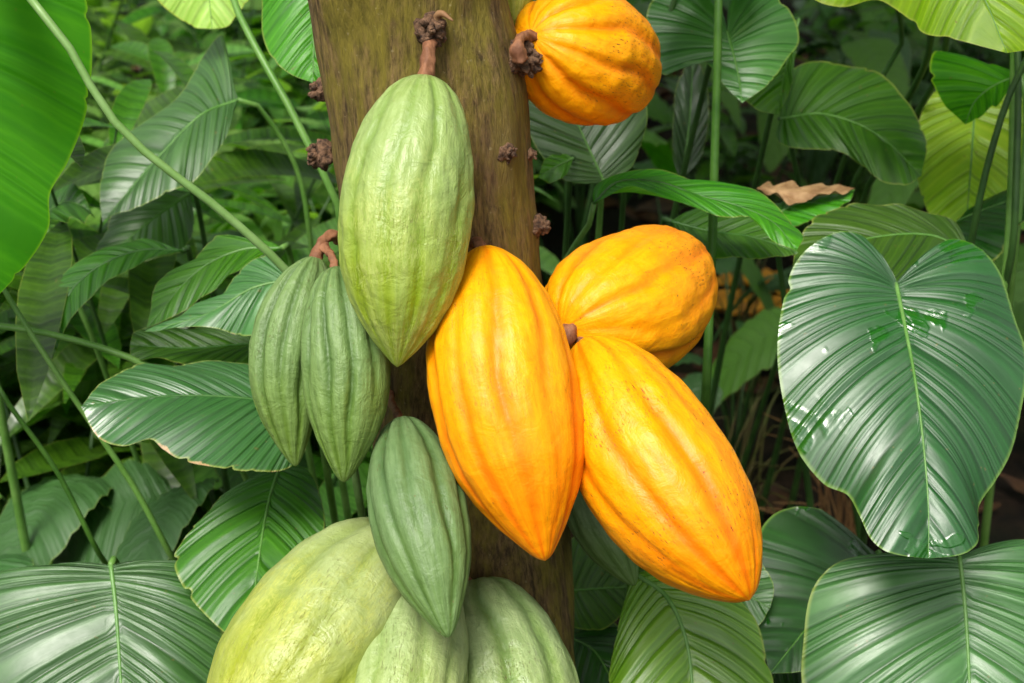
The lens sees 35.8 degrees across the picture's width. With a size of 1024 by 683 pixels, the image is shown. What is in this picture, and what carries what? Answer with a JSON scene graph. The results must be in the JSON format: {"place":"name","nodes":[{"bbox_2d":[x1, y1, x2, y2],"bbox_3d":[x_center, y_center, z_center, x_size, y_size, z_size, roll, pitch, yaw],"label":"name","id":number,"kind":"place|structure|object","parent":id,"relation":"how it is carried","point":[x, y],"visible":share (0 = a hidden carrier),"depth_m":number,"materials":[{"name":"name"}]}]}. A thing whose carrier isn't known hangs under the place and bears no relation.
{"place":"outdoors","nodes":[
{"label":"outdoors","id":0,"kind":"place"},
{"bbox_2d":[0,556,222,682],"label":"broad leaved plant","id":1,"kind":"object","parent":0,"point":[114,620],"visible":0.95,"depth_m":1.32,"materials":[{"name":"green plant"}]},
{"bbox_2d":[82,0,1023,624],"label":"ground","id":2,"kind":"structure","parent":0,"point":[1006,524],"depth_m":2.82,"materials":[{"name":"soil"}]},
{"bbox_2d":[0,0,91,551],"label":"broad leaved plant","id":3,"kind":"object","parent":2,"relation":"on","point":[43,97],"visible":0.89,"depth_m":1.23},
{"bbox_2d":[0,386,107,564],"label":"broad leaved plant","id":4,"kind":"object","parent":2,"relation":"on","point":[57,472],"visible":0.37,"depth_m":1.44,"materials":[{"name":"green plant"}]},
{"bbox_2d":[0,269,131,514],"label":"leafy shrub","id":5,"kind":"object","parent":2,"relation":"on","point":[26,445],"visible":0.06,"depth_m":1.98,"materials":[{"name":"green plant"}]},
{"bbox_2d":[2,288,176,560],"bbox_3d":[-0.328,0.230,1.647,0.170,0.837,0.522,12,28,25],"label":"broad leaved plant","id":6,"kind":"object","parent":2,"relation":"on","point":[110,452],"visible":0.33,"depth_m":1.41,"materials":[{"name":"green plant"}]},
{"bbox_2d":[47,183,141,463],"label":"broad leaved plant","id":7,"kind":"object","parent":2,"relation":"on","point":[71,200],"visible":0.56,"depth_m":1.59,"materials":[{"name":"green plant"}]},
{"bbox_2d":[82,111,108,152],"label":"leafy shrub","id":8,"kind":"object","parent":2,"relation":"on","point":[102,135],"visible":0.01,"depth_m":2.79,"materials":[{"name":"green plant"}]},
{"bbox_2d":[0,304,198,570],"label":"broad leaved plant","id":9,"kind":"object","parent":2,"relation":"on","point":[11,561],"visible":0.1,"depth_m":1.86,"materials":[{"name":"green plant"}]},
{"bbox_2d":[79,76,123,226],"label":"leafy shrub","id":10,"kind":"object","parent":2,"relation":"on","point":[93,140],"depth_m":2.66,"materials":[{"name":"green plant"}]},
{"bbox_2d":[86,0,122,88],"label":"leafy shrub","id":11,"kind":"object","parent":2,"relation":"on","point":[95,3],"visible":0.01,"depth_m":3.61,"materials":[{"name":"green plant"}]},
{"bbox_2d":[0,79,237,458],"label":"leafy shrub","id":12,"kind":"object","parent":2,"relation":"on","point":[129,102],"visible":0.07,"depth_m":1.84,"materials":[{"name":"green plant"}]},
{"bbox_2d":[0,323,248,480],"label":"broad leaved plant","id":13,"kind":"object","parent":2,"relation":"on","point":[85,343],"visible":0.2,"depth_m":1.40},
{"bbox_2d":[92,22,158,94],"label":"leafy shrub","id":14,"kind":"object","parent":2,"relation":"on","point":[119,76],"visible":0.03,"depth_m":3.03,"materials":[{"name":"green plant"}]},
{"bbox_2d":[91,0,162,128],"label":"leafy shrub","id":15,"kind":"object","parent":2,"relation":"on","point":[97,40],"visible":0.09,"depth_m":4.14,"materials":[{"name":"green plant"}]},
{"bbox_2d":[51,239,229,492],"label":"broad leaved plant","id":16,"kind":"object","parent":2,"relation":"on","point":[85,279],"visible":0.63,"depth_m":1.50,"materials":[{"name":"green plant"}]},
{"bbox_2d":[82,17,198,131],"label":"leafy shrub","id":17,"kind":"object","parent":2,"relation":"on","point":[112,90],"visible":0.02,"depth_m":3.53,"materials":[{"name":"green plant"}]},
{"bbox_2d":[25,202,266,265],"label":"leafy shrub","id":18,"kind":"object","parent":2,"relation":"on","point":[252,226],"visible":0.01,"depth_m":2.23,"materials":[{"name":"green plant"}]},
{"bbox_2d":[0,38,294,436],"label":"leafy shrub","id":19,"kind":"object","parent":2,"relation":"on","point":[164,73],"visible":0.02,"depth_m":2.27,"materials":[{"name":"green plant"}]},
{"bbox_2d":[95,189,215,297],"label":"broad leaved plant","id":20,"kind":"object","parent":2,"relation":"on","point":[166,218],"visible":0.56,"depth_m":1.65,"materials":[{"name":"green plant"}]},
{"bbox_2d":[81,0,233,145],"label":"leafy shrub","id":21,"kind":"object","parent":2,"relation":"on","point":[107,63],"visible":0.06,"depth_m":2.79,"materials":[{"name":"green plant"}]},
{"bbox_2d":[0,230,321,564],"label":"broad leaved plant","id":22,"kind":"object","parent":2,"relation":"on","point":[53,522],"visible":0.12,"depth_m":1.76,"materials":[{"name":"green plant"}]},
{"bbox_2d":[0,50,330,501],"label":"leafy shrub","id":23,"kind":"object","parent":2,"relation":"on","point":[184,72],"visible":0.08,"depth_m":1.87,"materials":[{"name":"green plant"}]},
{"bbox_2d":[79,63,274,240],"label":"leafy shrub","id":24,"kind":"object","parent":2,"relation":"on","point":[92,190],"depth_m":2.61,"materials":[{"name":"green plant"}]},
{"bbox_2d":[47,331,314,632],"bbox_3d":[-0.418,0.159,2.047,0.446,0.638,0.437,-8,26,-17],"label":"leafy shrub","id":25,"kind":"object","parent":2,"relation":"on","point":[60,419],"visible":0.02,"depth_m":1.92,"materials":[{"name":"green plant"}]},
{"bbox_2d":[88,69,273,234],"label":"leafy shrub","id":26,"kind":"object","parent":2,"relation":"on","point":[104,119],"visible":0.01,"depth_m":2.98,"materials":[{"name":"green plant"}]},
{"bbox_2d":[120,0,261,52],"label":"leafy shrub","id":27,"kind":"object","parent":2,"relation":"on","point":[236,36],"visible":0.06,"depth_m":4.02,"materials":[{"name":"green plant"}]},
{"bbox_2d":[26,0,365,517],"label":"broad leaved plant","id":28,"kind":"object","parent":2,"relation":"on","point":[181,180],"visible":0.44,"depth_m":1.19,"materials":[{"name":"green plant"}]},
{"bbox_2d":[92,0,303,175],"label":"leafy shrub","id":29,"kind":"object","parent":2,"relation":"on","point":[144,25],"visible":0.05,"depth_m":3.53,"materials":[{"name":"green plant"}]},
{"bbox_2d":[100,34,313,251],"bbox_3d":[-0.264,0.096,1.841,0.133,0.913,0.454,15,29,28],"label":"broad leaved plant","id":30,"kind":"object","parent":2,"relation":"on","point":[184,133],"visible":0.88,"depth_m":1.57,"materials":[{"name":"green plant"}]},
{"bbox_2d":[81,360,337,523],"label":"broad leaved plant","id":31,"kind":"object","parent":2,"relation":"on","point":[205,413],"visible":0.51,"depth_m":1.30,"materials":[{"name":"green plant"}]},
{"bbox_2d":[52,451,367,563],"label":"broad leaved plant","id":32,"kind":"object","parent":2,"relation":"on","point":[123,531],"visible":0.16,"depth_m":1.73,"materials":[{"name":"green plant"}]},
{"bbox_2d":[114,0,332,237],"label":"leafy shrub","id":33,"kind":"object","parent":2,"relation":"on","point":[261,94],"visible":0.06,"depth_m":2.84,"materials":[{"name":"green plant"}]},
{"bbox_2d":[139,10,324,124],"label":"leafy shrub","id":34,"kind":"object","parent":2,"relation":"on","point":[161,28],"visible":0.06,"depth_m":3.93,"materials":[{"name":"green plant"}]},
{"bbox_2d":[130,234,351,528],"bbox_3d":[-0.235,0.262,1.608,0.167,0.806,0.244,7,26,15],"label":"broad leaved plant","id":35,"kind":"object","parent":2,"relation":"on","point":[223,323],"visible":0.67,"depth_m":1.42,"materials":[{"name":"green plant"}]},
{"bbox_2d":[166,11,329,217],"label":"leafy shrub","id":36,"kind":"object","parent":2,"relation":"on","point":[210,38],"visible":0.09,"depth_m":3.47,"materials":[{"name":"green plant"}]},
{"bbox_2d":[174,466,324,631],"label":"broad leaved plant","id":37,"kind":"object","parent":2,"relation":"on","point":[240,540],"visible":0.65,"depth_m":1.34,"materials":[{"name":"green plant"}]},
{"bbox_2d":[188,44,338,235],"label":"leafy shrub","id":38,"kind":"object","parent":2,"relation":"on","point":[276,111],"visible":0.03,"depth_m":2.86,"materials":[{"name":"green plant"}]},
{"bbox_2d":[196,139,333,236],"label":"leafy shrub","id":39,"kind":"object","parent":2,"relation":"on","point":[268,231],"visible":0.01,"depth_m":2.66,"materials":[{"name":"green plant"}]},
{"bbox_2d":[158,0,372,450],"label":"broad leaved plant","id":40,"kind":"object","parent":2,"relation":"on","point":[208,14],"visible":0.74,"depth_m":1.60,"materials":[{"name":"green plant"}]},
{"bbox_2d":[211,175,319,231],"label":"broad leaved plant","id":41,"kind":"object","parent":2,"relation":"on","point":[259,188],"visible":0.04,"depth_m":2.40,"materials":[{"name":"green plant"}]},
{"bbox_2d":[0,0,535,563],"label":"leafy shrub","id":42,"kind":"object","parent":2,"relation":"on","point":[40,296],"visible":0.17,"depth_m":1.80,"materials":[{"name":"green plant"}]},
{"bbox_2d":[203,173,332,240],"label":"leafy shrub","id":43,"kind":"object","parent":2,"relation":"on","point":[275,225],"depth_m":2.69,"materials":[{"name":"green plant"}]},
{"bbox_2d":[193,435,372,526],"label":"leafy shrub","id":44,"kind":"object","parent":2,"relation":"on","point":[202,473],"visible":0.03,"depth_m":1.78,"materials":[{"name":"green plant"}]},
{"bbox_2d":[262,0,319,82],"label":"broad leaved plant","id":45,"kind":"object","parent":2,"relation":"on","point":[287,33],"visible":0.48,"depth_m":1.38,"materials":[{"name":"green plant"}]},
{"bbox_2d":[267,101,538,240],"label":"leafy shrub","id":46,"kind":"object","parent":2,"relation":"on","point":[317,105],"visible":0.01,"depth_m":2.57,"materials":[{"name":"green plant"}]},
{"bbox_2d":[281,187,556,267],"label":"leafy shrub","id":47,"kind":"object","parent":2,"relation":"on","point":[318,231],"visible":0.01,"depth_m":1.88,"materials":[{"name":"green plant"}]},
{"bbox_2d":[294,222,559,274],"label":"leafy shrub","id":48,"kind":"object","parent":2,"relation":"on","point":[549,261],"depth_m":2.32,"materials":[{"name":"green plant"}]},
{"bbox_2d":[306,0,575,667],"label":"cocoa tree","id":49,"kind":"object","parent":2,"relation":"on","point":[368,53],"visible":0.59,"depth_m":1.18,"materials":[{"name":"brown plant"}]},
{"bbox_2d":[248,229,338,465],"bbox_3d":[-0.159,-0.001,1.197,0.058,0.152,0.128,7,26,15],"label":"cocoa pod","id":50,"kind":"object","parent":49,"relation":"attached to","point":[275,372],"visible":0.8,"depth_m":1.16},
{"bbox_2d":[207,517,401,682],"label":"cocoa pod","id":51,"kind":"object","parent":49,"relation":"attached to","point":[318,607],"visible":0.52,"depth_m":1.13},
{"bbox_2d":[301,241,390,481],"bbox_3d":[-0.121,0.013,1.166,0.065,0.144,0.120,0,25,0],"label":"cocoa pod","id":52,"kind":"object","parent":49,"relation":"attached to","point":[346,368],"visible":0.86,"depth_m":1.13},
{"bbox_2d":[338,39,474,366],"bbox_3d":[-0.064,-0.106,1.132,0.096,0.210,0.170,10,27,21],"label":"cocoa pod","id":53,"kind":"object","parent":49,"relation":"attached to","point":[406,206],"visible":1,"depth_m":1.08,"materials":[{"name":"plant"}]},
{"bbox_2d":[355,596,468,682],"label":"cocoa pod","id":54,"kind":"object","parent":49,"relation":"attached to","point":[409,644],"visible":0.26,"depth_m":1.12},
{"bbox_2d":[366,389,470,637],"bbox_3d":[-0.067,0.109,1.158,0.076,0.101,0.229,0,25,0],"label":"cocoa pod","id":55,"kind":"object","parent":49,"relation":"attached to","point":[419,519],"visible":0.98,"depth_m":1.09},
{"bbox_2d":[426,236,583,560],"bbox_3d":[-0.017,0.028,1.159,0.105,0.188,0.218,-10,27,-21],"label":"cocoa pod","id":56,"kind":"object","parent":49,"relation":"attached to","point":[505,395],"visible":0.94,"depth_m":1.09,"materials":[{"name":"plant"}]},
{"bbox_2d":[508,0,532,25],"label":"cocoa pod","id":57,"kind":"object","parent":49,"relation":"attached to","point":[516,7],"visible":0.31,"depth_m":1.23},
{"bbox_2d":[463,576,579,682],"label":"cocoa pod","id":58,"kind":"object","parent":49,"relation":"attached to","point":[514,636],"visible":0.63,"depth_m":1.18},
{"bbox_2d":[509,0,661,125],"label":"cocoa pod","id":59,"kind":"object","parent":49,"relation":"attached to","point":[601,64],"visible":0.91,"depth_m":1.21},
{"bbox_2d":[567,490,638,585],"bbox_3d":[0.067,0.126,1.312,0.055,0.127,0.110,-16,30,-31],"label":"cocoa pod","id":60,"kind":"object","parent":49,"relation":"attached to","point":[602,549],"visible":0.39,"depth_m":1.29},
{"bbox_2d":[545,224,717,367],"bbox_3d":[0.094,-0.030,1.262,0.118,0.118,0.199,19,31,36],"label":"cocoa pod","id":61,"kind":"object","parent":49,"relation":"attached to","point":[652,289],"visible":0.73,"depth_m":1.21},
{"bbox_2d":[571,335,762,602],"bbox_3d":[0.079,0.078,1.167,0.109,0.151,0.272,-18,31,-34],"label":"cocoa pod","id":62,"kind":"object","parent":49,"relation":"attached to","point":[666,490],"visible":0.89,"depth_m":1.09,"materials":[{"name":"food"}]},
{"bbox_2d":[89,0,1001,62],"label":"thicket","id":63,"kind":"object","parent":2,"relation":"on","point":[799,5],"visible":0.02,"depth_m":5.00,"materials":[{"name":"green plant"}]},
{"bbox_2d":[531,139,575,234],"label":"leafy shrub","id":64,"kind":"object","parent":2,"relation":"on","point":[544,198],"visible":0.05,"depth_m":3.59,"materials":[{"name":"green plant"}]},
{"bbox_2d":[130,40,1023,640],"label":"leaf litter","id":65,"kind":"object","parent":2,"relation":"on","point":[642,212],"visible":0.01,"depth_m":3.56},
{"bbox_2d":[715,289,781,314],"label":"fallen leaf","id":66,"kind":"object","parent":65,"relation":"on","point":[722,295],"visible":0.14,"depth_m":3.10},
{"bbox_2d":[528,99,646,259],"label":"broad leaved plant","id":67,"kind":"object","parent":2,"relation":"on","point":[571,154],"visible":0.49,"depth_m":1.50,"materials":[{"name":"green plant"}]},
{"bbox_2d":[571,537,644,682],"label":"broad leaved plant","id":68,"kind":"object","parent":2,"relation":"on","point":[599,595],"visible":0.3,"depth_m":1.48,"materials":[{"name":"green plant"}]},
{"bbox_2d":[536,13,741,248],"bbox_3d":[0.191,-0.408,3.289,0.619,0.622,0.560,12,28,25],"label":"broad leaved plant","id":69,"kind":"object","parent":2,"relation":"on","point":[657,107],"visible":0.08,"depth_m":3.32,"materials":[{"name":"green plant"}]},
{"bbox_2d":[619,0,676,231],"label":"broad leaved plant","id":70,"kind":"object","parent":2,"relation":"on","point":[624,194],"visible":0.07,"depth_m":1.59,"materials":[{"name":"green plant"}]},
{"bbox_2d":[539,129,774,309],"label":"broad leaved plant","id":71,"kind":"object","parent":2,"relation":"on","point":[657,148],"visible":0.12,"depth_m":2.76,"materials":[{"name":"green plant"}]},
{"bbox_2d":[563,169,803,258],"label":"broad leaved plant","id":72,"kind":"object","parent":2,"relation":"on","point":[761,210],"visible":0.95,"depth_m":1.38,"materials":[{"name":"green plant"}]},
{"bbox_2d":[672,64,708,216],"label":"broad leaved plant","id":73,"kind":"object","parent":2,"relation":"on","point":[688,87],"visible":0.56,"depth_m":1.75,"materials":[{"name":"green plant"}]},
{"bbox_2d":[619,160,761,293],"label":"broad leaved plant","id":74,"kind":"object","parent":2,"relation":"on","point":[647,164],"visible":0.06,"depth_m":3.00,"materials":[{"name":"green plant"}]},
{"bbox_2d":[609,571,773,682],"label":"broad leaved plant","id":75,"kind":"object","parent":2,"relation":"on","point":[667,634],"visible":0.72,"depth_m":1.31,"materials":[{"name":"green plant"}]},
{"bbox_2d":[701,0,722,412],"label":"broad leaved plant","id":76,"kind":"object","parent":2,"relation":"on","point":[712,224],"visible":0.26,"depth_m":1.43,"materials":[{"name":"green plant"}]},
{"bbox_2d":[646,0,801,417],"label":"broad leaved plant","id":77,"kind":"object","parent":2,"relation":"on","point":[760,40],"visible":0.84,"depth_m":1.52,"materials":[{"name":"green plant"}]},
{"bbox_2d":[674,257,778,456],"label":"broad leaved plant","id":78,"kind":"object","parent":2,"relation":"on","point":[693,381],"visible":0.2,"depth_m":2.53,"materials":[{"name":"green plant"}]},
{"bbox_2d":[660,208,797,258],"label":"broad leaved plant","id":79,"kind":"object","parent":2,"relation":"on","point":[745,237],"visible":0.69,"depth_m":1.47,"materials":[{"name":"green plant"}]},
{"bbox_2d":[633,2,843,267],"bbox_3d":[0.469,-0.398,3.211,0.489,0.669,0.647,10,27,21],"label":"leafy shrub","id":80,"kind":"object","parent":2,"relation":"on","point":[735,154],"visible":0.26,"depth_m":3.25,"materials":[{"name":"green plant"}]},
{"bbox_2d":[713,266,792,340],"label":"broad leaved plant","id":81,"kind":"object","parent":2,"relation":"on","point":[772,284],"visible":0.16,"depth_m":2.70,"materials":[{"name":"green plant"}]},
{"bbox_2d":[742,565,773,625],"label":"broad leaved plant","id":82,"kind":"object","parent":2,"relation":"on","point":[758,604],"visible":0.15,"depth_m":1.36,"materials":[{"name":"green plant"}]},
{"bbox_2d":[713,377,810,521],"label":"dry grass tuft","id":83,"kind":"object","parent":2,"relation":"on","point":[758,476],"visible":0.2,"depth_m":2.36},
{"bbox_2d":[639,37,919,232],"bbox_3d":[0.633,-0.378,3.295,0.500,0.556,0.553,-16,29,-30],"label":"broad leaved plant","id":84,"kind":"object","parent":2,"relation":"on","point":[873,54],"visible":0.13,"depth_m":3.10,"materials":[{"name":"green plant"}]},
{"bbox_2d":[757,180,854,507],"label":"broad leaved plant","id":85,"kind":"object","parent":2,"relation":"on","point":[797,206],"visible":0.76,"depth_m":1.56,"materials":[{"name":"green plant"}]},
{"bbox_2d":[758,413,855,534],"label":"dry grass tuft","id":86,"kind":"object","parent":2,"relation":"on","point":[838,510],"visible":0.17,"depth_m":2.26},
{"bbox_2d":[759,506,881,673],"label":"broad leaved plant","id":87,"kind":"object","parent":2,"relation":"on","point":[805,549],"visible":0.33,"depth_m":1.41,"materials":[{"name":"green plant"}]},
{"bbox_2d":[749,29,935,203],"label":"broad leaved plant","id":88,"kind":"object","parent":2,"relation":"on","point":[824,158],"visible":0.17,"depth_m":3.41,"materials":[{"name":"green plant"}]},
{"bbox_2d":[776,61,926,538],"bbox_3d":[0.380,0.102,1.869,0.161,0.879,0.300,9,27,19],"label":"broad leaved plant","id":89,"kind":"object","parent":2,"relation":"on","point":[867,119],"visible":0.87,"depth_m":1.64,"materials":[{"name":"green plant"}]},
{"bbox_2d":[804,0,913,59],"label":"leafy shrub","id":90,"kind":"object","parent":2,"relation":"on","point":[841,34],"visible":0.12,"depth_m":4.44,"materials":[{"name":"green plant"}]},
{"bbox_2d":[793,0,939,106],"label":"leafy shrub","id":91,"kind":"object","parent":2,"relation":"on","point":[826,13],"visible":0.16,"depth_m":3.94,"materials":[{"name":"green plant"}]},
{"bbox_2d":[711,222,1023,404],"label":"broad leaved plant","id":92,"kind":"object","parent":2,"relation":"on","point":[750,352],"visible":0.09,"depth_m":2.35,"materials":[{"name":"green plant"}]},
{"bbox_2d":[800,0,939,63],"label":"broad leaved plant","id":93,"kind":"object","parent":2,"relation":"on","point":[880,25],"visible":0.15,"depth_m":4.01,"materials":[{"name":"green plant"}]},
{"bbox_2d":[780,5,962,206],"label":"leafy shrub","id":94,"kind":"object","parent":2,"relation":"on","point":[852,166],"visible":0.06,"depth_m":3.56,"materials":[{"name":"green plant"}]},
{"bbox_2d":[741,0,1023,521],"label":"broad leaved plant","id":95,"kind":"object","parent":2,"relation":"on","point":[997,25],"visible":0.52,"depth_m":1.34,"materials":[{"name":"green plant"}]},
{"bbox_2d":[777,231,1023,557],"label":"broad leaved plant","id":96,"kind":"object","parent":2,"relation":"on","point":[903,396],"visible":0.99,"depth_m":1.28,"materials":[{"name":"green plant"}]},
{"bbox_2d":[793,190,1023,552],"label":"broad leaved plant","id":97,"kind":"object","parent":2,"relation":"on","point":[902,239],"visible":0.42,"depth_m":1.48,"materials":[{"name":"green plant"}]},
{"bbox_2d":[801,539,1023,682],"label":"broad leaved plant","id":98,"kind":"object","parent":2,"relation":"on","point":[884,618],"visible":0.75,"depth_m":1.32,"materials":[{"name":"green plant"}]},
{"bbox_2d":[868,178,1023,302],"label":"broad leaved plant","id":99,"kind":"object","parent":2,"relation":"on","point":[882,193],"visible":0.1,"depth_m":2.58,"materials":[{"name":"green plant"}]},
{"bbox_2d":[909,32,1009,68],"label":"leafy shrub","id":100,"kind":"object","parent":2,"relation":"on","point":[969,50],"visible":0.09,"depth_m":4.15,"materials":[{"name":"green plant"}]},
{"bbox_2d":[917,91,1022,221],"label":"broad leaved plant","id":101,"kind":"object","parent":2,"relation":"on","point":[949,178],"visible":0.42,"depth_m":1.67,"materials":[{"name":"green plant"}]},
{"bbox_2d":[930,51,1023,546],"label":"broad leaved plant","id":102,"kind":"object","parent":2,"relation":"on","point":[969,89],"visible":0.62,"depth_m":1.55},
{"bbox_2d":[968,58,1023,244],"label":"broad leaved plant","id":103,"kind":"object","parent":2,"relation":"on","point":[990,156],"visible":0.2,"depth_m":1.48,"materials":[{"name":"green plant"}]},
{"bbox_2d":[1001,51,1021,292],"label":"broad leaved plant","id":104,"kind":"object","parent":2,"relation":"on","point":[1013,186],"visible":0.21,"depth_m":1.51,"materials":[{"name":"green plant"}]},
{"bbox_2d":[714,198,781,411],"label":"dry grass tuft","id":105,"kind":"object","parent":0,"point":[753,397],"visible":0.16,"depth_m":2.82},
{"bbox_2d":[765,655,801,682],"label":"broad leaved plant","id":106,"kind":"object","parent":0,"point":[795,677],"visible":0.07,"depth_m":1.40,"materials":[{"name":"green plant"}]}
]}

